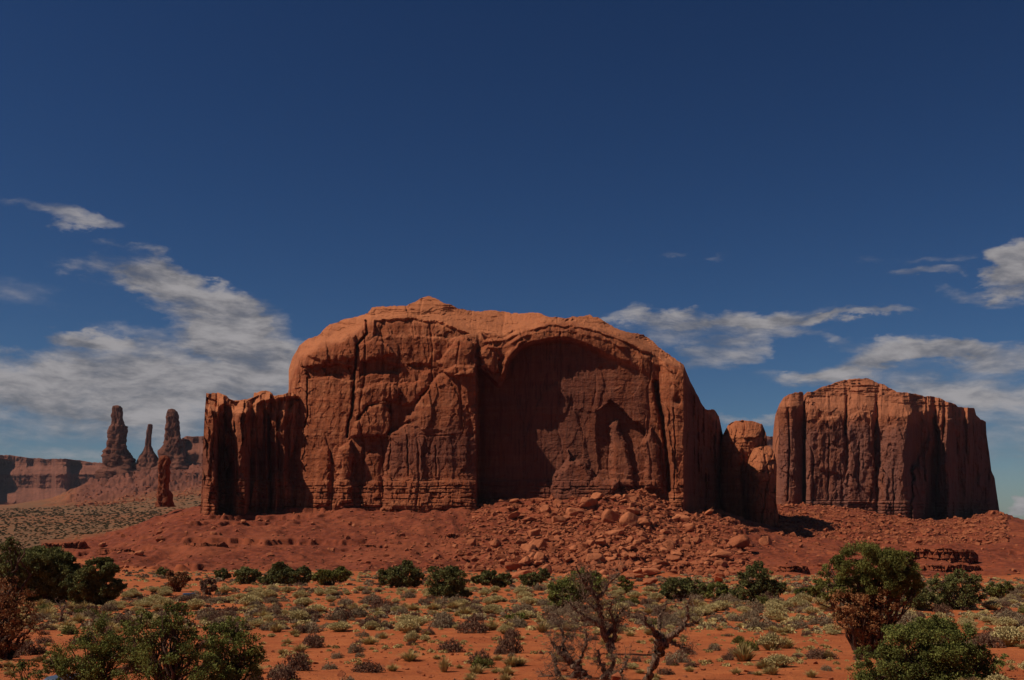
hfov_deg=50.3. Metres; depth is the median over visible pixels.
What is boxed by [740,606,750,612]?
rabbitbrush
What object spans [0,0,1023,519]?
sky
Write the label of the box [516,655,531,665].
grass tuft
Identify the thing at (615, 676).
pebbles
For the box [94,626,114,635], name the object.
dry brush
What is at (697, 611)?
rabbitbrush
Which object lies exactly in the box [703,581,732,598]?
juniper
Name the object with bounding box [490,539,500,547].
boulder
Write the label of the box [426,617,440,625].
sagebrush
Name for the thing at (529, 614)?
rabbitbrush
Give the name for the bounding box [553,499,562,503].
boulder
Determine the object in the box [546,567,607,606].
juniper
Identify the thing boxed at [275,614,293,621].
dry brush
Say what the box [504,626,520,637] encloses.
dry brush
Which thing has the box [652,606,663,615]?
dry brush
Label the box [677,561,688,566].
boulder
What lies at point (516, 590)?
rabbitbrush
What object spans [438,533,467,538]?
rock ledge
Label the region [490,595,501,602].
rabbitbrush
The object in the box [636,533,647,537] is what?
boulder
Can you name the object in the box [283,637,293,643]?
grass tuft
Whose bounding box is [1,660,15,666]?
grass tuft
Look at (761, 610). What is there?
sagebrush
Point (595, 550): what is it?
boulder
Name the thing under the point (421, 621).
rabbitbrush
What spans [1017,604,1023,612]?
green bush
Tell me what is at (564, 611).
sagebrush
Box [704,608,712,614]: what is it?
rabbitbrush
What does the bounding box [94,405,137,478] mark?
rock spire
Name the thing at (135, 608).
rabbitbrush
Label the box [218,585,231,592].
rabbitbrush
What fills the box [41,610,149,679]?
leafy bush
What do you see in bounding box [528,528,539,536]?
boulder
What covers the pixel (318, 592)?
rabbitbrush
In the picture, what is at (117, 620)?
dry brush
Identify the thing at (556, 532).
boulder
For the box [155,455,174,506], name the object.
rock pinnacle
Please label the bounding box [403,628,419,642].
rabbitbrush
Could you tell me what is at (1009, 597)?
sagebrush
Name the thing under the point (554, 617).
dry brush
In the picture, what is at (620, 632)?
dry brush
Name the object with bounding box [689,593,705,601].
sagebrush
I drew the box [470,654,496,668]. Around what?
green bush
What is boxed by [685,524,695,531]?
boulder
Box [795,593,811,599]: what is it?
rabbitbrush
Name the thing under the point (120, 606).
rabbitbrush
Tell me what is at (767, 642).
rabbitbrush
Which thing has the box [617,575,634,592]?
juniper
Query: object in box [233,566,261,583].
juniper
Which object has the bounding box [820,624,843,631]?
rabbitbrush
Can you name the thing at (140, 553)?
boulder
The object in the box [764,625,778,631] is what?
grass tuft
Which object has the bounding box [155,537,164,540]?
boulder
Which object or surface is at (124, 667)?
dry brush
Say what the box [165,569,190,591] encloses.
juniper
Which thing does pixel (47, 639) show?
dry brush
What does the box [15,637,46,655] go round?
dry brush
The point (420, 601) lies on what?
sagebrush
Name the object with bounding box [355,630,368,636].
sagebrush
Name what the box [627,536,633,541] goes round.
boulder
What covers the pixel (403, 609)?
sagebrush
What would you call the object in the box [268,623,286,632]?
grass tuft
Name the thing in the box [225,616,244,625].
sagebrush
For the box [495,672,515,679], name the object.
grass tuft
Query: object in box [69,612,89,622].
grass tuft
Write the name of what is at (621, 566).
boulder
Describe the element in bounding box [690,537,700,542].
boulder
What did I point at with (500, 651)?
dry brush
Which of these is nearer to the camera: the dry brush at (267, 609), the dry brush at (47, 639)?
the dry brush at (47, 639)
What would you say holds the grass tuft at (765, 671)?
on the ground
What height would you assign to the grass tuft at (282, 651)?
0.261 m
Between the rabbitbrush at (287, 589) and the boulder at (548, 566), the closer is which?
the rabbitbrush at (287, 589)
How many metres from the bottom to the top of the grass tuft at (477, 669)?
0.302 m
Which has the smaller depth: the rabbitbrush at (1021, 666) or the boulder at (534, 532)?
the rabbitbrush at (1021, 666)
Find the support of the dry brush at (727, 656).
on the ground
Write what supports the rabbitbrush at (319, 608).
on the ground
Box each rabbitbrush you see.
[106,600,118,605]
[115,604,124,609]
[117,600,127,606]
[119,591,133,597]
[127,589,139,597]
[130,605,143,611]
[140,596,155,601]
[140,600,153,606]
[142,615,159,628]
[147,586,158,591]
[150,594,162,599]
[151,603,163,610]
[153,596,174,607]
[157,587,167,592]
[161,589,172,595]
[185,598,205,609]
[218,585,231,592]
[226,596,236,602]
[234,593,245,598]
[238,595,258,606]
[248,618,265,626]
[252,592,265,598]
[260,588,277,598]
[262,614,273,619]
[280,586,293,592]
[286,609,308,620]
[291,590,308,598]
[293,597,314,605]
[307,604,327,612]
[314,589,324,595]
[324,589,336,594]
[325,595,335,601]
[326,586,339,590]
[327,621,352,631]
[356,585,363,590]
[364,621,378,629]
[373,610,385,615]
[390,606,400,610]
[395,613,415,622]
[396,618,420,632]
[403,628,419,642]
[413,615,427,625]
[419,634,430,640]
[454,599,471,606]
[477,589,490,595]
[482,597,494,604]
[483,603,501,613]
[490,585,500,591]
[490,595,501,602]
[494,609,504,613]
[496,624,514,633]
[513,588,524,593]
[514,585,528,591]
[514,610,535,618]
[516,590,532,597]
[517,596,537,605]
[592,630,599,634]
[612,601,627,611]
[627,663,638,668]
[629,590,641,597]
[641,586,655,590]
[641,591,652,595]
[646,592,663,601]
[682,607,703,615]
[689,616,704,623]
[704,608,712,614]
[705,603,721,612]
[713,600,732,610]
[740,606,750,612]
[756,631,786,650]
[763,608,787,619]
[764,601,779,606]
[764,602,785,611]
[764,653,794,667]
[765,598,783,604]
[782,600,794,607]
[786,597,801,606]
[787,616,800,621]
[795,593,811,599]
[796,600,811,605]
[803,606,819,613]
[812,596,826,605]
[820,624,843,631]
[826,629,840,634]
[958,618,978,625]
[963,624,979,630]
[971,613,981,618]
[979,616,993,621]
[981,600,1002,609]
[984,672,1011,679]
[989,623,1023,646]
[994,616,1018,627]
[1008,599,1018,603]
[1017,660,1023,669]
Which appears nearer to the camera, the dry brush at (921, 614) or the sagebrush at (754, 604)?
the dry brush at (921, 614)
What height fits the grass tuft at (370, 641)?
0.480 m
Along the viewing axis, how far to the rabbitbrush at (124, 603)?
92.79 m
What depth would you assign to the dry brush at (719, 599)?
97.55 m
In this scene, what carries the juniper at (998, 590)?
on the ground
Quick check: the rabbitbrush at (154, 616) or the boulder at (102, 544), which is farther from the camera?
the boulder at (102, 544)
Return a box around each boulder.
[98,542,105,546]
[134,550,143,555]
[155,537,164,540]
[466,539,475,545]
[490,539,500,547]
[499,558,506,563]
[505,562,521,570]
[506,498,518,502]
[507,511,519,518]
[511,570,532,577]
[518,556,530,564]
[520,544,535,551]
[522,517,536,520]
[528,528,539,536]
[532,539,546,548]
[534,552,544,560]
[537,561,551,573]
[540,505,550,512]
[551,516,566,523]
[552,530,559,534]
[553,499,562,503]
[566,507,584,515]
[569,545,577,551]
[580,497,597,506]
[583,517,589,523]
[583,549,592,554]
[585,553,605,563]
[586,539,596,546]
[590,490,604,499]
[592,549,600,552]
[596,538,605,545]
[599,569,608,574]
[601,509,619,522]
[605,530,624,535]
[605,552,619,561]
[617,562,625,569]
[619,512,638,526]
[621,551,628,558]
[623,494,631,498]
[625,545,635,550]
[626,573,643,577]
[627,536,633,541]
[628,552,636,557]
[629,507,639,514]
[630,496,637,501]
[632,539,641,545]
[633,567,641,572]
[634,561,642,564]
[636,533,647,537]
[637,568,659,575]
[638,536,650,543]
[639,519,650,525]
[642,577,657,584]
[650,564,663,568]
[654,559,669,566]
[660,528,670,534]
[660,547,668,553]
[662,540,674,549]
[668,554,690,560]
[671,513,688,522]
[671,515,679,520]
[671,551,681,555]
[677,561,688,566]
[682,537,689,543]
[682,544,691,548]
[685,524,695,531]
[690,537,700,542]
[705,508,713,514]
[710,551,731,558]
[712,573,725,577]
[713,560,727,567]
[714,576,722,582]
[727,535,749,547]
[759,536,771,545]
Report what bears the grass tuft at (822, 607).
on the ground
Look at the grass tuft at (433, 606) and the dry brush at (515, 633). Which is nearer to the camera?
the dry brush at (515, 633)
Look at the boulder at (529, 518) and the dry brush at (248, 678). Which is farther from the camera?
the boulder at (529, 518)
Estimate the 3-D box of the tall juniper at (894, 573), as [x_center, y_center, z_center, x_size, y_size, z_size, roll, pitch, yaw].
[12.744,9.391,38.849,4.258,4.516,2.456,0,-9,0]
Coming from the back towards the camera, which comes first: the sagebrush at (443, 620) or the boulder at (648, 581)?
the boulder at (648, 581)
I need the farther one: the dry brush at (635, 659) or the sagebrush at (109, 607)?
the sagebrush at (109, 607)
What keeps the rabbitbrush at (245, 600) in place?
on the ground
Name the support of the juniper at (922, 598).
on the ground
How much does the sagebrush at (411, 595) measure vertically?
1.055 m
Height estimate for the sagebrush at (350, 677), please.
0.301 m
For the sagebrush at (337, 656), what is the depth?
38.64 m
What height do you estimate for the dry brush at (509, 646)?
1.041 m
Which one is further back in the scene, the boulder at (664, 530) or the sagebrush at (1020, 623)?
the boulder at (664, 530)
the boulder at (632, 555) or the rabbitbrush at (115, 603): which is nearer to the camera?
the rabbitbrush at (115, 603)
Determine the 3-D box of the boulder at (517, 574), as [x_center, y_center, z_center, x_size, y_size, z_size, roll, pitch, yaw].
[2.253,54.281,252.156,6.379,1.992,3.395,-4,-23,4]
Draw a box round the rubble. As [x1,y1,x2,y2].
[73,465,1023,576]
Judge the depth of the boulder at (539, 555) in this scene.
395.73 m
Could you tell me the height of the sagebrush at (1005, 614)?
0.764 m
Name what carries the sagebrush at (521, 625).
on the ground
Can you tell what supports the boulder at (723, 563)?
on the ground
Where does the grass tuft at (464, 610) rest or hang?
on the ground
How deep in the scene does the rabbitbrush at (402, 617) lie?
65.41 m
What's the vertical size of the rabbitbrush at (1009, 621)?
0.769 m
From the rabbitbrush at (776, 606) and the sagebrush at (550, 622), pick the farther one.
the rabbitbrush at (776, 606)
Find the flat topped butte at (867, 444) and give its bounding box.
[772,378,998,519]
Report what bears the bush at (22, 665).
on the ground
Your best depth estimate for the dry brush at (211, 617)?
71.23 m
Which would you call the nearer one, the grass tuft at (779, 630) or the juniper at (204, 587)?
the grass tuft at (779, 630)
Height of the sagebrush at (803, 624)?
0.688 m
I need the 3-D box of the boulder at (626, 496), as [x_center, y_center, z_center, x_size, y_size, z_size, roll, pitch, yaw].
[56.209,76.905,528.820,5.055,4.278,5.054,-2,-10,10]
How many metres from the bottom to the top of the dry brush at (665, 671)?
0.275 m
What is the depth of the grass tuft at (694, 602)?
95.92 m
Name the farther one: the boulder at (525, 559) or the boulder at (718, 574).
the boulder at (525, 559)
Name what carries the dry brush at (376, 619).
on the ground
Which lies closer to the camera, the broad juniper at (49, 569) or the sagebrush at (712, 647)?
the sagebrush at (712, 647)
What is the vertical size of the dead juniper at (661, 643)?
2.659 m
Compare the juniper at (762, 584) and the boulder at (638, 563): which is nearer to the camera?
the juniper at (762, 584)
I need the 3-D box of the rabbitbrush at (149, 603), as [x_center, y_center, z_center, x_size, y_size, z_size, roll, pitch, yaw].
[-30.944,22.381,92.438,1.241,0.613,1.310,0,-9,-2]
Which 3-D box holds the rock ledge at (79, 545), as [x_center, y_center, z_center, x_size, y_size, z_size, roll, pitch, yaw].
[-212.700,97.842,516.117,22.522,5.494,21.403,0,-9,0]
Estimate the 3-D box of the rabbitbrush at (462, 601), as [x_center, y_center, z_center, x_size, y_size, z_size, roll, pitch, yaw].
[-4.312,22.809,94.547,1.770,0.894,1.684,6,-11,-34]
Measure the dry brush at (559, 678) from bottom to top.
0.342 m
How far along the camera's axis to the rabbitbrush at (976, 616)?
71.95 m
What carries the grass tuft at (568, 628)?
on the ground
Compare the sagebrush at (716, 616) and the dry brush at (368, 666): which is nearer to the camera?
the dry brush at (368, 666)
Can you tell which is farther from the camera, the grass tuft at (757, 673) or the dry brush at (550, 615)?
the dry brush at (550, 615)
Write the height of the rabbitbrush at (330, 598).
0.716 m
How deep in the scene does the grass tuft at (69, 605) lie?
87.93 m
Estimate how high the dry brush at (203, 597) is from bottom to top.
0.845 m
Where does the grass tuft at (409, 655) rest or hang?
on the ground
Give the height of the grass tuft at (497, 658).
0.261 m
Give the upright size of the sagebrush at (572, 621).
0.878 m
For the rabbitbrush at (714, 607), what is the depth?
83.53 m
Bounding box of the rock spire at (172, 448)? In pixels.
[151,409,193,469]
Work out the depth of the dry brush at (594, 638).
52.06 m
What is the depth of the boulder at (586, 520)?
482.28 m
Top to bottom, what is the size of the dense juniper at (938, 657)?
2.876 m
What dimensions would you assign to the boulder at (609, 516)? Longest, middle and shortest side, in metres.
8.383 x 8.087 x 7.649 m
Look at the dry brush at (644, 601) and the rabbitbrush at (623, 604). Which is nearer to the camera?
the rabbitbrush at (623, 604)
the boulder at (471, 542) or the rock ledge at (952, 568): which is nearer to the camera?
the rock ledge at (952, 568)
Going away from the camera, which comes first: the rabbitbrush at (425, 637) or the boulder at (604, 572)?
the rabbitbrush at (425, 637)
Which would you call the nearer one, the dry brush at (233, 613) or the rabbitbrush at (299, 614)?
the rabbitbrush at (299, 614)
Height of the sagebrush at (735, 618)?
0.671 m
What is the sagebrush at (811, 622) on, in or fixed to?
on the ground
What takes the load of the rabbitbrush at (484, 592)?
on the ground
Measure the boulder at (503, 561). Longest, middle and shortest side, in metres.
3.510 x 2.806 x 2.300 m
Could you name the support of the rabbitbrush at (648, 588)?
on the ground
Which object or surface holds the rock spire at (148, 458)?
on the ground
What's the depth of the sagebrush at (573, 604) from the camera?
89.22 m
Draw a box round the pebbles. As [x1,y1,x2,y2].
[1,607,1022,679]
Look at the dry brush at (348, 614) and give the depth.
72.98 m
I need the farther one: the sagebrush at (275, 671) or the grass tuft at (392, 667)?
the grass tuft at (392, 667)
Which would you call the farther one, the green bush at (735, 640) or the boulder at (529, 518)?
the boulder at (529, 518)
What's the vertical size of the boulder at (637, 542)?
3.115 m
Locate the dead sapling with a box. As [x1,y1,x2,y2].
[55,598,74,621]
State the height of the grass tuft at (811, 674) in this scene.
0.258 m
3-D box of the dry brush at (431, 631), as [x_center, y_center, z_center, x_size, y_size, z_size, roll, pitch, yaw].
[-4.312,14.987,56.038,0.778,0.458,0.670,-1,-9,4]
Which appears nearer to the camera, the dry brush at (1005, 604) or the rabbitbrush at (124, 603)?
the rabbitbrush at (124, 603)
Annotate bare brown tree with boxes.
[0,536,43,659]
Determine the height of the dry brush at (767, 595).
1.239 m
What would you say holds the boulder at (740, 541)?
on the ground
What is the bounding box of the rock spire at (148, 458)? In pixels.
[132,424,158,470]
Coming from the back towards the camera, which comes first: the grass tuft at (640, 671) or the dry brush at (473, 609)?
the dry brush at (473, 609)
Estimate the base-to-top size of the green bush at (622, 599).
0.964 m
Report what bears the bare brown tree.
on the ground
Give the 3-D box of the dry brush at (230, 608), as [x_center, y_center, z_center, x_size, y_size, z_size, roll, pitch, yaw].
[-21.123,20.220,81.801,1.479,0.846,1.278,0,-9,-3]
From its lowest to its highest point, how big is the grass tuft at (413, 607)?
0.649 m
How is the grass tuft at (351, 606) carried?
on the ground
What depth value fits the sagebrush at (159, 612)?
72.49 m
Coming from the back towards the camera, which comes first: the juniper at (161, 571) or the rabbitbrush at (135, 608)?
the juniper at (161, 571)
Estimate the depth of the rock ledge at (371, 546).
432.31 m
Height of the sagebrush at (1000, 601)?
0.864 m
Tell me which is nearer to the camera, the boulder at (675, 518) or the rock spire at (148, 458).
the boulder at (675, 518)
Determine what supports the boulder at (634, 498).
on the ground
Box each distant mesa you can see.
[0,455,101,504]
[182,436,203,463]
[766,436,772,448]
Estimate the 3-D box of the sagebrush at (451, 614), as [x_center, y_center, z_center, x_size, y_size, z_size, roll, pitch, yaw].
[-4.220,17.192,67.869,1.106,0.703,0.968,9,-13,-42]
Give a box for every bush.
[10,659,44,679]
[34,603,51,611]
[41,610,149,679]
[60,624,80,634]
[68,606,85,612]
[82,608,98,614]
[129,601,224,679]
[187,615,267,679]
[197,649,211,659]
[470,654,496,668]
[614,595,628,603]
[628,596,639,603]
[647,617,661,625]
[731,636,743,642]
[736,638,759,650]
[756,595,769,604]
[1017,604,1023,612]
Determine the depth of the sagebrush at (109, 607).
87.98 m
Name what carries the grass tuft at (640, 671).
on the ground
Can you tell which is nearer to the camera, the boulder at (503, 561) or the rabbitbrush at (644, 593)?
the rabbitbrush at (644, 593)
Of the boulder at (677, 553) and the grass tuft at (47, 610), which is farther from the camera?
the boulder at (677, 553)
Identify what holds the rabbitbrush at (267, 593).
on the ground
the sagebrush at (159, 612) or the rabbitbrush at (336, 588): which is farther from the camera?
the rabbitbrush at (336, 588)
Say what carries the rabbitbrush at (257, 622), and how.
on the ground
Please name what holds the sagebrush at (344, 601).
on the ground
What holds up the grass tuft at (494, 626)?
on the ground
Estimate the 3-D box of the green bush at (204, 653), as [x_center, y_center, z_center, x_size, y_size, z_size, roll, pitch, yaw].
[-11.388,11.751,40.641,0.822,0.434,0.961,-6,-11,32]
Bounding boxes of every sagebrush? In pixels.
[37,611,51,617]
[81,609,94,616]
[98,602,118,611]
[126,597,145,605]
[153,607,172,618]
[177,595,186,600]
[191,593,205,600]
[197,609,213,619]
[205,597,214,603]
[210,615,226,624]
[212,596,227,602]
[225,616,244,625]
[247,599,260,606]
[258,620,279,629]
[264,596,279,602]
[265,603,282,609]
[266,665,291,677]
[268,585,278,591]
[289,604,305,610]
[304,622,324,633]
[321,661,337,669]
[323,608,346,620]
[330,651,344,658]
[337,595,353,605]
[340,676,354,679]
[347,642,364,653]
[349,604,368,617]
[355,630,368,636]
[355,652,365,656]
[361,589,372,593]
[363,593,377,604]
[382,603,397,610]
[396,607,409,613]
[400,589,415,597]
[417,596,427,603]
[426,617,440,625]
[432,614,454,627]
[434,596,450,605]
[436,611,449,620]
[440,611,454,619]
[448,593,464,601]
[510,615,528,627]
[512,600,533,611]
[515,620,526,627]
[534,582,545,590]
[535,596,550,605]
[544,603,557,612]
[545,616,559,627]
[555,606,571,613]
[558,607,572,615]
[562,617,581,629]
[564,601,580,610]
[643,602,661,611]
[661,611,677,622]
[664,650,690,662]
[667,615,686,625]
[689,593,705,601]
[707,643,720,650]
[709,613,723,618]
[718,593,734,600]
[727,613,745,621]
[728,597,742,603]
[732,602,742,608]
[742,608,760,619]
[743,597,764,609]
[744,616,769,629]
[752,607,763,612]
[790,617,810,628]
[793,603,809,612]
[807,619,817,624]
[812,612,833,623]
[819,620,827,625]
[821,664,833,670]
[893,609,923,623]
[994,597,1010,603]
[996,608,1020,618]
[1000,594,1017,600]
[1008,589,1020,594]
[1012,614,1023,626]
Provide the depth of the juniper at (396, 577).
153.29 m
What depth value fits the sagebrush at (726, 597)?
109.78 m
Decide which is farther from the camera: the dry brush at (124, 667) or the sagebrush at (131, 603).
the sagebrush at (131, 603)
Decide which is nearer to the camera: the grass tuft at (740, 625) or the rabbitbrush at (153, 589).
the grass tuft at (740, 625)
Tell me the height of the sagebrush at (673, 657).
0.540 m
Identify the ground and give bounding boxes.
[0,462,1023,679]
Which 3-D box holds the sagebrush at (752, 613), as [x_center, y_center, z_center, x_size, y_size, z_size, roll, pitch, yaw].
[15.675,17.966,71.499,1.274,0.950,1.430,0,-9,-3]
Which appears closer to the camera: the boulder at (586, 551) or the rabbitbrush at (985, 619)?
the rabbitbrush at (985, 619)
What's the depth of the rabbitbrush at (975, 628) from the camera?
59.11 m
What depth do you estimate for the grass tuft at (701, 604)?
91.26 m
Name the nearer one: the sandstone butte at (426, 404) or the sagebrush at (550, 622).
the sagebrush at (550, 622)
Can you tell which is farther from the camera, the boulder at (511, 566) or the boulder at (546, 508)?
the boulder at (546, 508)
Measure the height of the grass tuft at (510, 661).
0.404 m
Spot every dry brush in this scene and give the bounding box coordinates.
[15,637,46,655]
[36,636,53,643]
[39,623,55,629]
[68,636,79,643]
[76,603,96,610]
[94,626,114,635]
[114,615,132,625]
[118,661,147,673]
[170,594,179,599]
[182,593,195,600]
[198,637,218,649]
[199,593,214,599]
[206,612,222,620]
[220,610,239,618]
[221,604,239,611]
[243,670,263,679]
[256,608,273,615]
[267,662,298,679]
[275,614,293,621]
[281,649,311,670]
[295,622,311,633]
[300,608,321,615]
[302,631,324,647]
[311,612,325,618]
[344,609,353,618]
[350,659,385,672]
[358,616,380,627]
[364,614,380,625]
[370,596,387,605]
[379,599,394,607]
[421,627,434,634]
[436,637,462,652]
[455,614,489,633]
[459,602,477,611]
[466,647,493,663]
[468,613,483,620]
[470,606,484,613]
[493,646,506,654]
[495,627,523,653]
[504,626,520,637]
[542,613,558,618]
[547,614,561,621]
[547,675,564,679]
[589,635,599,640]
[607,623,623,633]
[630,612,646,620]
[631,655,641,661]
[640,598,652,604]
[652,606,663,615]
[656,666,675,674]
[665,658,679,665]
[676,648,696,654]
[683,661,698,666]
[708,597,722,602]
[720,652,733,659]
[728,647,741,656]
[757,591,774,598]
[801,631,813,636]
[805,647,838,658]
[914,611,925,617]
[933,602,952,612]
[972,629,1006,647]
[1001,601,1011,606]
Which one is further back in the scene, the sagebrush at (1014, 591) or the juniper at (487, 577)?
the juniper at (487, 577)
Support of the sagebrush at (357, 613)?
on the ground
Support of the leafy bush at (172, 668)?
on the ground
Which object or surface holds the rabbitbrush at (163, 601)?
on the ground
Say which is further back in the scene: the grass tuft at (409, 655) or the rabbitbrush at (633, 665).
the grass tuft at (409, 655)
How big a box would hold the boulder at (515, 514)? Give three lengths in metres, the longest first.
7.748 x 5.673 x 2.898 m
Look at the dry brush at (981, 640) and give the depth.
45.18 m
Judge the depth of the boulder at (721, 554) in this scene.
415.35 m
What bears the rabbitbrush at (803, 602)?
on the ground
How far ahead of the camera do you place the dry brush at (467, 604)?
81.47 m
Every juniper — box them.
[0,545,80,603]
[58,556,127,605]
[156,566,169,575]
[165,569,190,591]
[200,578,217,594]
[214,568,231,578]
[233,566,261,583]
[256,561,311,584]
[311,566,352,585]
[378,559,424,587]
[424,565,472,598]
[470,569,512,587]
[504,612,527,618]
[518,567,550,587]
[535,609,637,679]
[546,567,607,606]
[558,554,635,652]
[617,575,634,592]
[632,592,707,679]
[659,576,707,600]
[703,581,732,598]
[729,560,786,601]
[793,587,814,596]
[807,539,924,657]
[846,614,1007,679]
[901,581,936,609]
[926,568,987,609]
[985,581,1014,598]
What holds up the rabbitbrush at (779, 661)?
on the ground
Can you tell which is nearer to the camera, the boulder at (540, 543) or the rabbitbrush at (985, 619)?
the rabbitbrush at (985, 619)
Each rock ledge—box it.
[41,541,89,548]
[96,548,133,554]
[184,542,227,547]
[357,544,382,548]
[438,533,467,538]
[771,565,809,574]
[909,546,977,564]
[919,564,982,572]
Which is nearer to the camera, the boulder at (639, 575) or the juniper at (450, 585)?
the juniper at (450, 585)
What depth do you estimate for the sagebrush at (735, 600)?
102.87 m
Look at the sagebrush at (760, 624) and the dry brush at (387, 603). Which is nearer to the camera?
the sagebrush at (760, 624)
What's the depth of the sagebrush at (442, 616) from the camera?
66.76 m
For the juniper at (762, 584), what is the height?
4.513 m
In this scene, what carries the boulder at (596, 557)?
on the ground
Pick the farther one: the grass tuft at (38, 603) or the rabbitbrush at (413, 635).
the grass tuft at (38, 603)
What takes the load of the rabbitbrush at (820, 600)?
on the ground
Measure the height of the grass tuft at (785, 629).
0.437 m
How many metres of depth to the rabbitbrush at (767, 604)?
87.11 m
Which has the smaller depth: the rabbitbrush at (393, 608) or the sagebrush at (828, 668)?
the sagebrush at (828, 668)
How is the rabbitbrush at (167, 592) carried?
on the ground
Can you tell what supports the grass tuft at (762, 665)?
on the ground
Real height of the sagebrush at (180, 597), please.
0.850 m
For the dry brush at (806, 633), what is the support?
on the ground
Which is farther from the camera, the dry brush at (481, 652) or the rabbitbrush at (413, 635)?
the rabbitbrush at (413, 635)
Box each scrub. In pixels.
[0,489,1006,575]
[0,568,1023,673]
[2,570,1023,633]
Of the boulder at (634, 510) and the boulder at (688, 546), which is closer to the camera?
the boulder at (688, 546)
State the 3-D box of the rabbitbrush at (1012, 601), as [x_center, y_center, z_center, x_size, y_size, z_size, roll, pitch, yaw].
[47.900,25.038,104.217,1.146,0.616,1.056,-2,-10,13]
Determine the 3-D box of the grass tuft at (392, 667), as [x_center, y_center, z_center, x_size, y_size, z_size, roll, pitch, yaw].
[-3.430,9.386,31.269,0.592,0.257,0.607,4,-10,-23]
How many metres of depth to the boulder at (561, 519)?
483.85 m
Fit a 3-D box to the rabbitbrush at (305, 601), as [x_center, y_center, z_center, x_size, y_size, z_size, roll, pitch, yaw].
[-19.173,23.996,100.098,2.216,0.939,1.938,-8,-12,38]
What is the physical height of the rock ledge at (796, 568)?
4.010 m
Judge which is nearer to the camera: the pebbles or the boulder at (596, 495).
the pebbles
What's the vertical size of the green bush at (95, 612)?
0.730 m
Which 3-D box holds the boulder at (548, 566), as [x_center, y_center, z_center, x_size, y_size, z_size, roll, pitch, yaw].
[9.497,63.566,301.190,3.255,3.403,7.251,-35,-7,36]
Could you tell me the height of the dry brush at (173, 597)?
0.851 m
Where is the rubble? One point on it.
(578, 539)
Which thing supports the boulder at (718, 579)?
on the ground
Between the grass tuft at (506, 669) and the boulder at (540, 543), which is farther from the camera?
the boulder at (540, 543)
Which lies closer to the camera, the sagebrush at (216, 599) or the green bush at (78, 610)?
the green bush at (78, 610)
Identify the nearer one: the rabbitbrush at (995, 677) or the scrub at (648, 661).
the rabbitbrush at (995, 677)
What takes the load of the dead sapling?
on the ground
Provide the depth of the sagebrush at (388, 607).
82.42 m
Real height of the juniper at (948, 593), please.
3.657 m
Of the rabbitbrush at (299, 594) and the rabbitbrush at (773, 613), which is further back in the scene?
the rabbitbrush at (299, 594)
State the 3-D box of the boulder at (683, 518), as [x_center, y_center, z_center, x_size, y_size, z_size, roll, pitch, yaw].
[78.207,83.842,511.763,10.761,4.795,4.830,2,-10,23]
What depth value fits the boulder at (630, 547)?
426.25 m
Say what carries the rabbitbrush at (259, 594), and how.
on the ground
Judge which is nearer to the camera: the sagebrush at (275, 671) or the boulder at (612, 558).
the sagebrush at (275, 671)
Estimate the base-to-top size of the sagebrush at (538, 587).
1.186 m
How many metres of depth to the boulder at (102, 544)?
532.84 m
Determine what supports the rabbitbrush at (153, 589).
on the ground
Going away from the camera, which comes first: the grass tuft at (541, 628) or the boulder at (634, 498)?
the grass tuft at (541, 628)
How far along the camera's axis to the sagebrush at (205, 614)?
73.16 m
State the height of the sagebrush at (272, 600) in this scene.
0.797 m
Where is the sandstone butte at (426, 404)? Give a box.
[200,296,779,525]
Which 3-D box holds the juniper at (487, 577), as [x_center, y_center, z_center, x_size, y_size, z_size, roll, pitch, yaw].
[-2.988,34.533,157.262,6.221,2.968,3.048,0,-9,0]
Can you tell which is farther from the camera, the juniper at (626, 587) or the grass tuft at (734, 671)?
the juniper at (626, 587)
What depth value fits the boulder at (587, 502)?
512.24 m
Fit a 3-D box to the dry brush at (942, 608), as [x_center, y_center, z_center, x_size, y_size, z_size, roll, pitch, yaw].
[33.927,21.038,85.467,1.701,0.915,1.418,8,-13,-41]
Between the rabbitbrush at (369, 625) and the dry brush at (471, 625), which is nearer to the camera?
the dry brush at (471, 625)
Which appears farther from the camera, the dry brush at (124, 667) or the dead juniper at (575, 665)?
the dry brush at (124, 667)
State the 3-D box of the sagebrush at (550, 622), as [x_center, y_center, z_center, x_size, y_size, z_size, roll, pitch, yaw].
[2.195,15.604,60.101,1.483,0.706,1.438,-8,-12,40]
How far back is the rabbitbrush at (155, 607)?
88.48 m
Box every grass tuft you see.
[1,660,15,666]
[2,668,13,675]
[31,654,43,661]
[34,599,50,604]
[39,606,56,614]
[57,619,77,626]
[61,601,78,609]
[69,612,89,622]
[76,600,87,607]
[254,609,273,616]
[261,618,280,625]
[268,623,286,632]
[277,649,291,653]
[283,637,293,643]
[287,628,299,634]
[288,621,300,627]
[289,643,308,651]
[347,603,362,611]
[357,635,378,644]
[375,631,389,638]
[386,662,400,670]
[398,648,420,660]
[406,602,421,609]
[422,602,440,609]
[435,656,450,671]
[443,601,463,608]
[453,605,477,614]
[462,674,478,679]
[463,663,491,673]
[463,672,477,676]
[485,619,500,629]
[490,667,501,672]
[492,655,505,660]
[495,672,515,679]
[497,665,516,675]
[499,653,524,666]
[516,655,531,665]
[531,622,552,631]
[561,622,579,630]
[609,634,625,641]
[623,630,636,635]
[634,669,644,673]
[640,608,652,613]
[643,629,651,634]
[681,666,695,671]
[688,598,701,606]
[694,601,705,606]
[727,642,761,661]
[729,668,741,674]
[736,622,748,627]
[750,671,764,674]
[752,658,772,668]
[758,666,777,673]
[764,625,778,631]
[764,664,779,674]
[770,616,785,621]
[773,627,784,633]
[781,625,792,632]
[781,635,800,648]
[805,669,819,677]
[815,602,829,609]
[819,649,833,656]

